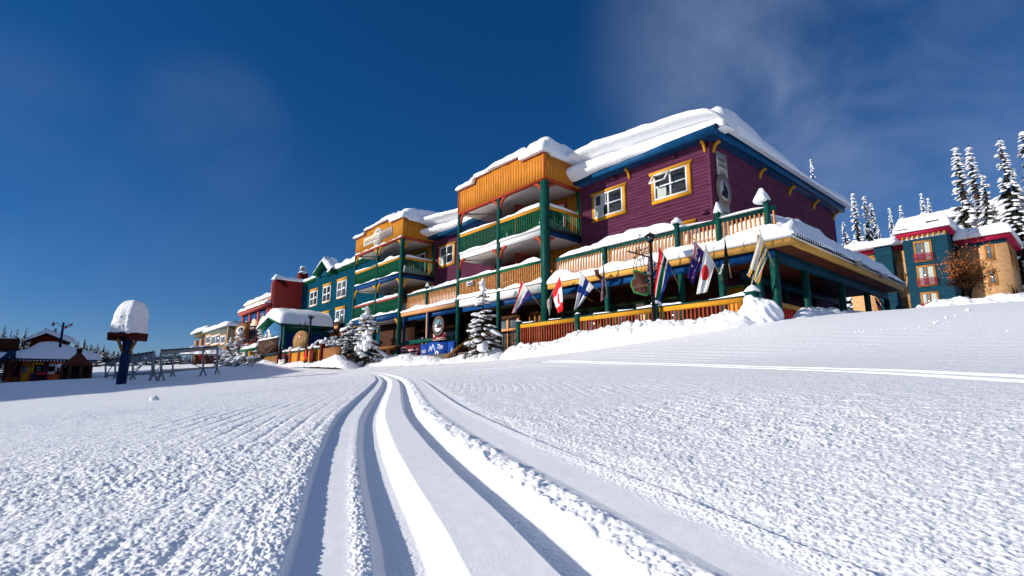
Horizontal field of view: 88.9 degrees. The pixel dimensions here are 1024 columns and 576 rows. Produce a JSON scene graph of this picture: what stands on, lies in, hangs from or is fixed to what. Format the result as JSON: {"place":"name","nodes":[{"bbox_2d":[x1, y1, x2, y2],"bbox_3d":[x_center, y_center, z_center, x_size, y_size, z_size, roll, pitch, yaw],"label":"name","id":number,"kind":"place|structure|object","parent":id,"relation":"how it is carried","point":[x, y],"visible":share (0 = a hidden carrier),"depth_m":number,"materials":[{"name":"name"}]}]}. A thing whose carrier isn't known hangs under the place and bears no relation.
{"place":"outdoors","nodes":[
{"label":"outdoors","id":0,"kind":"place"},
{"bbox_2d":[0,301,1023,575],"bbox_3d":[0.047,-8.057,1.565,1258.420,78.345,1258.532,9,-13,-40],"label":"snow ground","id":1,"kind":"structure","parent":0,"point":[888,443],"depth_m":1.39,"materials":[{"name":"snow"}]},
{"bbox_2d":[0,337,19,382],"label":"brown hut","id":2,"kind":"object","parent":1,"relation":"on","point":[7,344],"visible":0.51,"depth_m":40.65,"materials":[{"name":"brown wood"}]},
{"bbox_2d":[0,349,20,376],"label":"outdoor stair","id":3,"kind":"object","parent":1,"relation":"on","point":[11,353],"visible":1,"depth_m":38.51,"materials":[{"name":"blue paint"}]},
{"bbox_2d":[0,328,102,382],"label":"red ticket hut","id":4,"kind":"object","parent":1,"relation":"on","point":[42,352],"visible":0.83,"depth_m":40.97,"materials":[{"name":"orange"}]},
{"bbox_2d":[19,365,29,381],"bbox_3d":[-37.286,6.540,39.842,0.586,1.336,0.100,9,-13,-40],"label":"door","id":5,"kind":"structure","parent":4,"relation":"in","point":[25,369],"depth_m":39.85,"materials":[{"name":"yellow wood"}]},
{"bbox_2d":[29,362,43,375],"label":"window","id":6,"kind":"structure","parent":4,"relation":"in","point":[36,367],"depth_m":40.37,"materials":[{"name":"black glass"}]},
{"bbox_2d":[52,322,72,346],"bbox_3d":[-34.490,3.575,40.009,1.686,1.944,0.523,0,-10,-1],"label":"lamp post","id":7,"kind":"object","parent":1,"relation":"on","point":[62,331],"visible":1,"depth_m":39.95,"materials":[{"name":"metal"}]},
{"bbox_2d":[55,349,92,379],"bbox_3d":[-30.261,5.385,36.079,2.032,2.381,1.730,9,-13,-40],"label":"outdoor hearth","id":8,"kind":"object","parent":1,"relation":"on","point":[78,365],"visible":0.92,"depth_m":35.64,"materials":[{"name":"brick"}]},
{"bbox_2d":[2,340,190,360],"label":"distant wood","id":9,"kind":"object","parent":1,"relation":"on","point":[22,346],"depth_m":106.75,"materials":[{"name":"green wood"}]},
{"bbox_2d":[93,350,118,366],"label":"pine tree","id":10,"kind":"object","parent":1,"relation":"on","point":[101,362],"visible":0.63,"depth_m":81.45,"materials":[{"name":"green plant"}]},
{"bbox_2d":[107,300,148,384],"bbox_3d":[-17.629,2.509,23.890,1.222,3.955,1.248,-1,-10,8],"label":"snow capped post","id":11,"kind":"object","parent":1,"relation":"on","point":[129,325],"visible":1,"depth_m":23.86,"materials":[{"name":"snow"}]},
{"bbox_2d":[104,351,156,380],"bbox_3d":[-22.927,4.837,31.094,12.348,1.608,0.483,-9,-14,42],"label":"steel trestle","id":12,"kind":"object","parent":1,"relation":"on","point":[150,354],"visible":0.8,"depth_m":29.41,"materials":[{"name":"black metal"}]},
{"bbox_2d":[128,356,175,376],"bbox_3d":[-26.525,5.893,38.151,7.958,1.632,0.594,-7,-12,33],"label":"steel trestle","id":13,"kind":"object","parent":1,"relation":"on","point":[156,358],"visible":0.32,"depth_m":37.46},
{"bbox_2d":[156,353,187,364],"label":"pine tree","id":14,"kind":"object","parent":1,"relation":"on","point":[176,362],"visible":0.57,"depth_m":75.19,"materials":[{"name":"green plant"}]},
{"bbox_2d":[156,345,219,380],"bbox_3d":[-19.572,4.489,32.059,0.749,2.695,13.185,3,-11,-18],"label":"steel trestle","id":15,"kind":"object","parent":1,"relation":"on","point":[174,351],"visible":0.94,"depth_m":30.88,"materials":[{"name":"black metal"}]},
{"bbox_2d":[180,345,227,364],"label":"market shelter","id":16,"kind":"object","parent":1,"relation":"on","point":[195,360],"visible":0.37,"depth_m":69.53,"materials":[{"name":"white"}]},
{"bbox_2d":[191,321,240,355],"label":"grey house","id":17,"kind":"structure","parent":1,"relation":"on","point":[221,334],"depth_m":94.76,"materials":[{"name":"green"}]},
{"bbox_2d":[210,333,220,345],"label":"window","id":18,"kind":"structure","parent":17,"relation":"in","point":[215,339],"depth_m":95.63,"materials":[{"name":"white paint"}]},
{"bbox_2d":[212,337,236,366],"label":"spruce tree","id":19,"kind":"object","parent":1,"relation":"on","point":[226,352],"visible":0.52,"depth_m":57.17,"materials":[{"name":"green plant"}]},
{"bbox_2d":[218,329,245,366],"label":"spruce tree","id":20,"kind":"object","parent":1,"relation":"on","point":[236,344],"visible":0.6,"depth_m":56.48,"materials":[{"name":"green plant"}]},
{"bbox_2d":[225,343,254,366],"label":"spruce tree","id":21,"kind":"object","parent":1,"relation":"on","point":[241,358],"visible":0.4,"depth_m":48.60,"materials":[{"name":"green plant"}]},
{"bbox_2d":[234,321,251,343],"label":"emblem board","id":22,"kind":"object","parent":1,"relation":"on","point":[244,326],"visible":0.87,"depth_m":57.70,"materials":[{"name":"brown wood"}]},
{"bbox_2d":[244,349,263,366],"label":"spruce tree","id":23,"kind":"object","parent":1,"relation":"on","point":[252,358],"visible":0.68,"depth_m":44.81,"materials":[{"name":"green plant"}]},
{"bbox_2d":[237,266,307,352],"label":"red corner house","id":24,"kind":"structure","parent":1,"relation":"on","point":[286,292],"depth_m":56.73,"materials":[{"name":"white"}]},
{"bbox_2d":[259,323,285,358],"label":"lamp post","id":25,"kind":"object","parent":1,"relation":"on","point":[282,325],"visible":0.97,"depth_m":40.72,"materials":[{"name":"black metal"}]},
{"bbox_2d":[257,336,279,354],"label":"village sign","id":26,"kind":"object","parent":25,"relation":"hanging from","point":[268,345],"visible":1,"depth_m":42.88,"materials":[{"name":"brown wood"}]},
{"bbox_2d":[239,308,333,361],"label":"blue chalet","id":27,"kind":"object","parent":1,"relation":"on","point":[274,318],"visible":0.59,"depth_m":48.18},
{"bbox_2d":[231,353,359,369],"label":"snow bank","id":28,"kind":"structure","parent":1,"relation":"on","point":[339,361],"depth_m":33.46,"materials":[{"name":"snow"}]},
{"bbox_2d":[261,340,340,363],"bbox_3d":[-16.621,5.147,39.534,0.468,1.741,17.241,9,-13,-40],"label":"yellow fence","id":29,"kind":"object","parent":1,"relation":"on","point":[321,352],"visible":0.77,"depth_m":37.92,"materials":[{"name":"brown wood"}]},
{"bbox_2d":[294,316,313,346],"bbox_3d":[-15.870,3.576,39.404,0.552,2.779,3.792,9,-13,-40],"label":"lamp post","id":30,"kind":"object","parent":1,"relation":"on","point":[309,326],"visible":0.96,"depth_m":38.23,"materials":[{"name":"black metal"}]},
{"bbox_2d":[293,321,308,348],"bbox_3d":[-15.825,3.666,39.241,0.321,2.236,2.875,9,-13,-40],"label":"round timber sign","id":31,"kind":"object","parent":30,"relation":"attached to","point":[300,338],"visible":0.88,"depth_m":38.92,"materials":[{"name":"brown wood"}]},
{"bbox_2d":[325,336,342,350],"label":"evergreen shrub","id":32,"kind":"object","parent":1,"relation":"on","point":[332,340],"visible":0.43,"depth_m":43.30,"materials":[{"name":"green plant"}]},
{"bbox_2d":[337,320,357,358],"bbox_3d":[-11.536,3.761,36.916,1.713,3.004,1.710,9,-13,-40],"label":"spruce tree","id":33,"kind":"object","parent":1,"relation":"on","point":[348,333],"visible":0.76,"depth_m":36.68,"materials":[{"name":"green plant"}]},
{"bbox_2d":[301,255,425,357],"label":"teal house","id":34,"kind":"structure","parent":1,"relation":"on","point":[327,287],"depth_m":49.82,"materials":[{"name":"wood"}]},
{"bbox_2d":[309,287,318,307],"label":"window","id":35,"kind":"structure","parent":34,"relation":"in","point":[313,301],"depth_m":53.99,"materials":[{"name":"white paint"}]},
{"bbox_2d":[322,282,331,303],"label":"window","id":36,"kind":"structure","parent":34,"relation":"in","point":[326,297],"depth_m":51.44,"materials":[{"name":"white paint"}]},
{"bbox_2d":[332,318,340,335],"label":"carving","id":37,"kind":"object","parent":34,"relation":"attached to","point":[336,327],"visible":0.98,"depth_m":47.66,"materials":[{"name":"brown wood"}]},
{"bbox_2d":[335,305,345,323],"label":"window","id":38,"kind":"structure","parent":34,"relation":"in","point":[340,311],"depth_m":48.27,"materials":[{"name":"white paint"}]},
{"bbox_2d":[336,276,347,298],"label":"window","id":39,"kind":"structure","parent":34,"relation":"in","point":[342,282],"depth_m":48.77,"materials":[{"name":"white paint"}]},
{"bbox_2d":[347,306,387,365],"bbox_3d":[-9.403,3.196,33.357,3.032,4.200,3.902,9,-13,-40],"label":"spruce tree","id":40,"kind":"object","parent":1,"relation":"on","point":[363,343],"visible":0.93,"depth_m":33.02,"materials":[{"name":"white plant"}]},
{"bbox_2d":[360,347,503,365],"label":"snow bank","id":41,"kind":"structure","parent":1,"relation":"on","point":[403,359],"depth_m":28.16,"materials":[{"name":"snow"}]},
{"bbox_2d":[446,341,466,358],"bbox_3d":[-2.934,3.591,27.700,1.189,1.705,0.120,3,-11,-16],"label":"stair rail","id":42,"kind":"object","parent":41,"relation":"on","point":[455,351],"visible":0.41,"depth_m":27.70,"materials":[{"name":"brown wood"}]},
{"bbox_2d":[462,278,502,358],"bbox_3d":[-1.379,1.546,25.504,2.351,4.155,2.230,9,-13,-40],"label":"spruce tree","id":43,"kind":"object","parent":1,"relation":"on","point":[482,346],"visible":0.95,"depth_m":25.32,"materials":[{"name":"white plant"}]},
{"bbox_2d":[350,106,905,358],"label":"purple lodge","id":44,"kind":"structure","parent":1,"relation":"on","point":[539,217],"depth_m":25.18,"materials":[{"name":"wood"}]},
{"bbox_2d":[364,226,392,246],"bbox_3d":[-9.917,-3.791,38.492,0.067,1.280,4.450,9,-13,-40],"label":"name board","id":45,"kind":"object","parent":44,"relation":"attached to","point":[378,236],"visible":1,"depth_m":38.33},
{"bbox_2d":[400,345,419,354],"bbox_3d":[-6.457,4.064,32.909,0.036,0.832,2.475,9,-13,-40],"label":"banner","id":46,"kind":"object","parent":44,"relation":"attached to","point":[414,350],"visible":0.7,"depth_m":32.77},
{"bbox_2d":[413,250,426,272],"bbox_3d":[-6.814,-1.594,38.448,0.060,2.180,1.900,9,-13,-40],"label":"balcony door","id":47,"kind":"structure","parent":44,"relation":"in","point":[423,254],"depth_m":38.31,"materials":[{"name":"green paint"}]},
{"bbox_2d":[420,344,427,354],"bbox_3d":[-5.330,3.963,31.610,0.037,1.082,0.779,9,-13,-40],"label":"banner","id":48,"kind":"object","parent":44,"relation":"attached to","point":[424,349],"visible":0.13,"depth_m":31.61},
{"bbox_2d":[427,341,447,354],"bbox_3d":[-4.371,3.807,30.519,0.037,1.318,2.109,9,-13,-40],"label":"banner","id":49,"kind":"object","parent":44,"relation":"attached to","point":[440,347],"visible":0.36,"depth_m":30.49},
{"bbox_2d":[432,309,445,335],"bbox_3d":[-4.234,1.976,30.197,0.113,1.642,1.240,9,-13,-40],"label":"oval sign","id":50,"kind":"object","parent":44,"relation":"hanging from","point":[438,326],"visible":1,"depth_m":30.07,"materials":[{"name":"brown wood"}]},
{"bbox_2d":[433,333,446,340],"bbox_3d":[-4.185,2.807,30.041,0.047,0.366,1.390,9,-13,-40],"label":"banner","id":51,"kind":"object","parent":50,"relation":"hanging from","point":[442,336],"visible":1,"depth_m":29.92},
{"bbox_2d":[438,241,455,268],"bbox_3d":[-4.489,-2.261,35.909,0.072,1.590,2.100,9,-13,-40],"label":"window","id":52,"kind":"structure","parent":44,"relation":"in","point":[447,251],"depth_m":35.85,"materials":[{"name":"white paint"}]},
{"bbox_2d":[448,341,454,352],"bbox_3d":[-3.444,3.477,29.495,0.037,0.975,0.631,9,-13,-40],"label":"banner","id":53,"kind":"object","parent":44,"relation":"attached to","point":[451,345],"visible":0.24,"depth_m":29.51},
{"bbox_2d":[496,330,515,348],"bbox_3d":[-0.285,2.735,25.381,0.070,1.250,1.568,9,-13,-40],"label":"step fence","id":54,"kind":"object","parent":44,"relation":"on","point":[504,333],"visible":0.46,"depth_m":25.34,"materials":[{"name":"brown wood"}]},
{"bbox_2d":[501,314,519,348],"bbox_3d":[-0.203,2.560,28.514,0.130,2.110,1.860,9,-13,-40],"label":"window","id":55,"kind":"structure","parent":44,"relation":"in","point":[508,323],"depth_m":28.48,"materials":[{"name":"orange wood"}]},
{"bbox_2d":[512,280,540,312],"bbox_3d":[0.608,0.390,24.796,1.586,1.566,0.511,-5,-11,25],"label":"flag","id":56,"kind":"object","parent":44,"relation":"attached to","point":[524,294],"visible":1,"depth_m":24.83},
{"bbox_2d":[529,311,540,344],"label":"window","id":57,"kind":"structure","parent":44,"relation":"in","point":[535,316],"depth_m":26.97,"materials":[{"name":"brown wood"}]},
{"bbox_2d":[550,276,562,312],"bbox_3d":[1.910,0.407,23.692,0.180,1.642,1.767,4,-11,-19],"label":"flag","id":58,"kind":"object","parent":44,"relation":"attached to","point":[557,295],"visible":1,"depth_m":23.15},
{"bbox_2d":[550,200,566,226],"bbox_3d":[2.245,-3.446,28.204,0.060,2.180,1.900,9,-13,-40],"label":"balcony door","id":59,"kind":"structure","parent":44,"relation":"in","point":[563,204],"depth_m":27.79,"materials":[{"name":"white paint"}]},
{"bbox_2d":[560,308,587,336],"bbox_3d":[3.116,2.114,26.247,0.090,2.060,1.778,9,-13,-40],"label":"window","id":60,"kind":"structure","parent":44,"relation":"in","point":[569,313],"depth_m":26.57,"materials":[{"name":"glass"}]},
{"bbox_2d":[574,272,600,309],"bbox_3d":[3.143,0.113,21.954,1.159,1.581,0.445,-3,-11,15],"label":"flag","id":61,"kind":"object","parent":44,"relation":"attached to","point":[585,287],"visible":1,"depth_m":21.99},
{"bbox_2d":[583,306,601,330],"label":"window","id":62,"kind":"structure","parent":44,"relation":"in","point":[590,310],"depth_m":25.53,"materials":[{"name":"glass"}]},
{"bbox_2d":[600,261,607,301],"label":"flag","id":63,"kind":"object","parent":44,"relation":"attached to","point":[602,286],"visible":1,"depth_m":21.29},
{"bbox_2d":[597,304,616,327],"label":"window","id":64,"kind":"structure","parent":44,"relation":"in","point":[600,308],"depth_m":24.99,"materials":[{"name":"glass"}]},
{"bbox_2d":[590,182,626,222],"bbox_3d":[4.714,-4.148,25.503,0.072,1.520,2.220,9,-13,-40],"label":"window","id":65,"kind":"structure","parent":44,"relation":"in","point":[610,202],"depth_m":25.45,"materials":[{"name":"white paint"}]},
{"bbox_2d":[612,302,631,325],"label":"window","id":66,"kind":"structure","parent":44,"relation":"in","point":[619,306],"depth_m":24.24,"materials":[{"name":"glass"}]},
{"bbox_2d":[627,300,648,322],"bbox_3d":[5.672,1.592,23.358,0.090,2.060,1.133,9,-13,-40],"label":"window","id":67,"kind":"structure","parent":44,"relation":"in","point":[634,304],"depth_m":23.58,"materials":[{"name":"glass"}]},
{"bbox_2d":[647,253,656,294],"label":"flag","id":68,"kind":"object","parent":44,"relation":"attached to","point":[648,269],"visible":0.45,"depth_m":19.55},
{"bbox_2d":[644,298,666,319],"bbox_3d":[6.267,1.470,22.685,0.090,2.060,1.079,9,-13,-40],"label":"window","id":69,"kind":"structure","parent":44,"relation":"in","point":[646,301],"depth_m":22.99,"materials":[{"name":"glass"}]},
{"bbox_2d":[515,285,801,344],"bbox_3d":[6.261,1.860,21.962,6.745,1.755,11.172,9,-13,-40],"label":"porch railing","id":70,"kind":"object","parent":44,"relation":"on","point":[789,311],"visible":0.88,"depth_m":19.21,"materials":[{"name":"orange wood"}]},
{"bbox_2d":[655,244,679,301],"bbox_3d":[5.697,-0.529,19.167,0.955,2.117,0.431,0,-10,1],"label":"flag","id":71,"kind":"object","parent":44,"relation":"attached to","point":[664,268],"visible":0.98,"depth_m":19.17,"materials":[{"name":"fabric"}]},
{"bbox_2d":[648,159,691,204],"bbox_3d":[6.814,-4.634,22.814,0.492,1.520,2.140,9,-13,-40],"label":"window","id":72,"kind":"structure","parent":44,"relation":"in","point":[672,182],"depth_m":22.88,"materials":[{"name":"white paint"}]},
{"bbox_2d":[661,295,678,319],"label":"window","id":73,"kind":"structure","parent":44,"relation":"in","point":[670,299],"depth_m":22.23,"materials":[{"name":"glass"}]},
{"bbox_2d":[688,238,703,284],"bbox_3d":[6.611,-0.901,18.347,0.794,1.568,0.446,4,-11,-22],"label":"flag","id":74,"kind":"object","parent":44,"relation":"attached to","point":[697,256],"visible":1,"depth_m":18.24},
{"bbox_2d":[697,244,722,293],"bbox_3d":[6.797,-0.642,17.805,0.938,1.661,0.501,0,-10,0],"label":"flag","id":75,"kind":"object","parent":44,"relation":"attached to","point":[707,266],"visible":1,"depth_m":17.80,"materials":[{"name":"fabric"}]},
{"bbox_2d":[715,150,727,178],"bbox_3d":[8.921,-5.231,22.181,0.880,1.070,0.047,9,-13,-40],"label":"sign","id":76,"kind":"object","parent":44,"relation":"attached to","point":[721,162],"visible":1,"depth_m":22.14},
{"bbox_2d":[716,173,730,206],"bbox_3d":[8.917,-4.119,21.960,1.200,1.440,0.070,9,-13,-40],"label":"round emblem sign","id":77,"kind":"object","parent":44,"relation":"attached to","point":[723,189],"visible":1,"depth_m":21.89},
{"bbox_2d":[718,200,730,226],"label":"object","id":78,"kind":"object","parent":44,"relation":"attached to","point":[725,210],"visible":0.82,"depth_m":21.70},
{"bbox_2d":[718,233,731,284],"bbox_3d":[7.239,-0.934,17.535,0.772,1.726,0.311,9,-13,-40],"label":"flag","id":79,"kind":"object","parent":44,"relation":"attached to","point":[725,264],"visible":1,"depth_m":17.34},
{"bbox_2d":[726,283,747,312],"bbox_3d":[8.626,0.950,20.032,0.080,2.140,1.000,9,-13,-40],"label":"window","id":80,"kind":"structure","parent":44,"relation":"in","point":[733,289],"depth_m":20.11,"materials":[{"name":"green paint"}]},
{"bbox_2d":[747,229,773,283],"bbox_3d":[7.920,-0.941,16.746,0.765,1.694,0.619,9,-13,-40],"label":"flag","id":81,"kind":"object","parent":44,"relation":"attached to","point":[761,253],"visible":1,"depth_m":16.57,"materials":[{"name":"fabric"}]},
{"bbox_2d":[499,309,757,359],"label":"snow bank","id":82,"kind":"structure","parent":1,"relation":"on","point":[627,332],"depth_m":18.02,"materials":[{"name":"snow"}]},
{"bbox_2d":[627,231,656,322],"bbox_3d":[4.758,-0.093,18.740,1.060,3.936,0.426,-9,-14,42],"label":"lamp post","id":83,"kind":"object","parent":1,"relation":"on","point":[649,236],"visible":0.96,"depth_m":18.63,"materials":[{"name":"black metal"}]},
{"bbox_2d":[630,252,649,295],"bbox_3d":[4.586,-0.499,18.771,0.127,1.652,0.786,9,-13,-40],"label":"hanging sign","id":84,"kind":"object","parent":83,"relation":"hanging from","point":[639,285],"visible":1,"depth_m":18.66,"materials":[{"name":"gold metal"}]},
{"bbox_2d":[738,295,783,323],"bbox_3d":[7.470,0.999,15.697,1.269,1.674,1.308,9,-13,-40],"label":"snow mound","id":85,"kind":"object","parent":1,"relation":"on","point":[758,310],"visible":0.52,"depth_m":15.33,"materials":[{"name":"snow"}]},
{"bbox_2d":[792,307,863,317],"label":"snow bank","id":86,"kind":"structure","parent":1,"relation":"on","point":[802,312],"depth_m":16.68,"materials":[{"name":"snow"}]},
{"bbox_2d":[841,222,852,309],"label":"fir tree","id":87,"kind":"object","parent":1,"relation":"on","point":[849,299],"visible":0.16,"depth_m":80.11,"materials":[{"name":"white plant"}]},
{"bbox_2d":[850,191,865,307],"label":"fir tree","id":88,"kind":"object","parent":1,"relation":"on","point":[858,235],"visible":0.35,"depth_m":69.01,"materials":[{"name":"white plant"}]},
{"bbox_2d":[861,196,875,240],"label":"fir tree","id":89,"kind":"object","parent":1,"relation":"on","point":[868,232],"visible":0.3,"depth_m":69.68,"materials":[{"name":"white plant"}]},
{"bbox_2d":[868,201,879,240],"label":"fir tree","id":90,"kind":"object","parent":1,"relation":"on","point":[874,223],"visible":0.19,"depth_m":70.94,"materials":[{"name":"white plant"}]},
{"bbox_2d":[887,208,894,236],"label":"fir tree","id":91,"kind":"object","parent":1,"relation":"on","point":[890,221],"visible":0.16,"depth_m":93.17,"materials":[{"name":"white plant"}]},
{"bbox_2d":[875,296,908,310],"bbox_3d":[24.410,1.012,33.233,0.099,1.289,2.147,9,-13,-40],"label":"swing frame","id":92,"kind":"object","parent":1,"relation":"on","point":[898,306],"visible":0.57,"depth_m":33.68,"materials":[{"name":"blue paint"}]},
{"bbox_2d":[919,193,926,213],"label":"fir tree","id":93,"kind":"object","parent":1,"relation":"on","point":[923,206],"visible":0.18,"depth_m":91.60,"materials":[{"name":"white plant"}]},
{"bbox_2d":[844,213,1023,311],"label":"apartment house","id":94,"kind":"structure","parent":1,"relation":"on","point":[908,253],"depth_m":53.87,"materials":[{"name":"teal wood"}]},
{"bbox_2d":[894,249,902,261],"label":"window","id":95,"kind":"structure","parent":94,"relation":"in","point":[897,252],"depth_m":58.09,"materials":[{"name":"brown wood"}]},
{"bbox_2d":[900,297,907,308],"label":"door","id":96,"kind":"structure","parent":94,"relation":"in","point":[904,302],"depth_m":57.15,"materials":[{"name":"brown wood"}]},
{"bbox_2d":[913,239,932,262],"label":"window","id":97,"kind":"structure","parent":94,"relation":"in","point":[924,246],"depth_m":54.34,"materials":[{"name":"brown wood"}]},
{"bbox_2d":[916,264,937,286],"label":"window","id":98,"kind":"structure","parent":94,"relation":"in","point":[923,271],"depth_m":53.85,"materials":[{"name":"brown wood"}]},
{"bbox_2d":[920,291,938,305],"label":"window","id":99,"kind":"structure","parent":94,"relation":"in","point":[926,297],"depth_m":53.54,"materials":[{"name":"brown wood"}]},
{"bbox_2d":[983,243,995,260],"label":"window","id":100,"kind":"structure","parent":94,"relation":"in","point":[988,248],"depth_m":52.66,"materials":[{"name":"brown wood"}]},
{"bbox_2d":[987,268,998,285],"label":"window","id":101,"kind":"structure","parent":94,"relation":"in","point":[992,281],"depth_m":52.22,"materials":[{"name":"brown wood"}]},
{"bbox_2d":[896,199,1010,225],"bbox_3d":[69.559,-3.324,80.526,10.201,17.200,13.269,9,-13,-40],"label":"snow","id":102,"kind":"structure","parent":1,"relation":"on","point":[924,215],"depth_m":79.96,"materials":[{"name":"snow"}]},
{"bbox_2d":[949,147,980,228],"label":"fir tree","id":103,"kind":"object","parent":1,"relation":"on","point":[966,219],"visible":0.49,"depth_m":65.63,"materials":[{"name":"white plant"}]},
{"bbox_2d":[916,292,1023,307],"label":"snow bank","id":104,"kind":"structure","parent":1,"relation":"on","point":[993,298],"depth_m":14.78,"materials":[{"name":"snow"}]},
{"bbox_2d":[933,225,1008,298],"bbox_3d":[30.174,-1.452,34.592,3.484,5.318,4.757,-4,-11,21],"label":"russet tree","id":105,"kind":"object","parent":1,"relation":"on","point":[961,270],"visible":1,"depth_m":34.05,"materials":[{"name":"brown plant"}]},
{"bbox_2d":[964,145,994,227],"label":"fir tree","id":106,"kind":"object","parent":1,"relation":"on","point":[976,197],"visible":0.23,"depth_m":68.02,"materials":[{"name":"white plant"}]},
{"bbox_2d":[977,174,999,226],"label":"fir tree","id":107,"kind":"object","parent":1,"relation":"on","point":[988,209],"visible":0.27,"depth_m":62.40,"materials":[{"name":"white plant"}]},
{"bbox_2d":[990,138,1023,291],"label":"fir tree","id":108,"kind":"object","parent":1,"relation":"on","point":[1009,210],"visible":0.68,"depth_m":59.12,"materials":[{"name":"white plant"}]},
{"bbox_2d":[1010,173,1023,240],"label":"fir tree","id":109,"kind":"object","parent":1,"relation":"on","point":[1018,192],"visible":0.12,"depth_m":70.10,"materials":[{"name":"white plant"}]},
{"bbox_2d":[1016,129,1023,227],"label":"fir tree","id":110,"kind":"object","parent":1,"relation":"on","point":[1020,153],"visible":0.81,"depth_m":60.56,"materials":[{"name":"white plant"}]},
{"bbox_2d":[0,0,1023,359],"label":"sky","id":111,"kind":"structure","parent":0,"point":[176,158],"materials":[{"name":"blue"}]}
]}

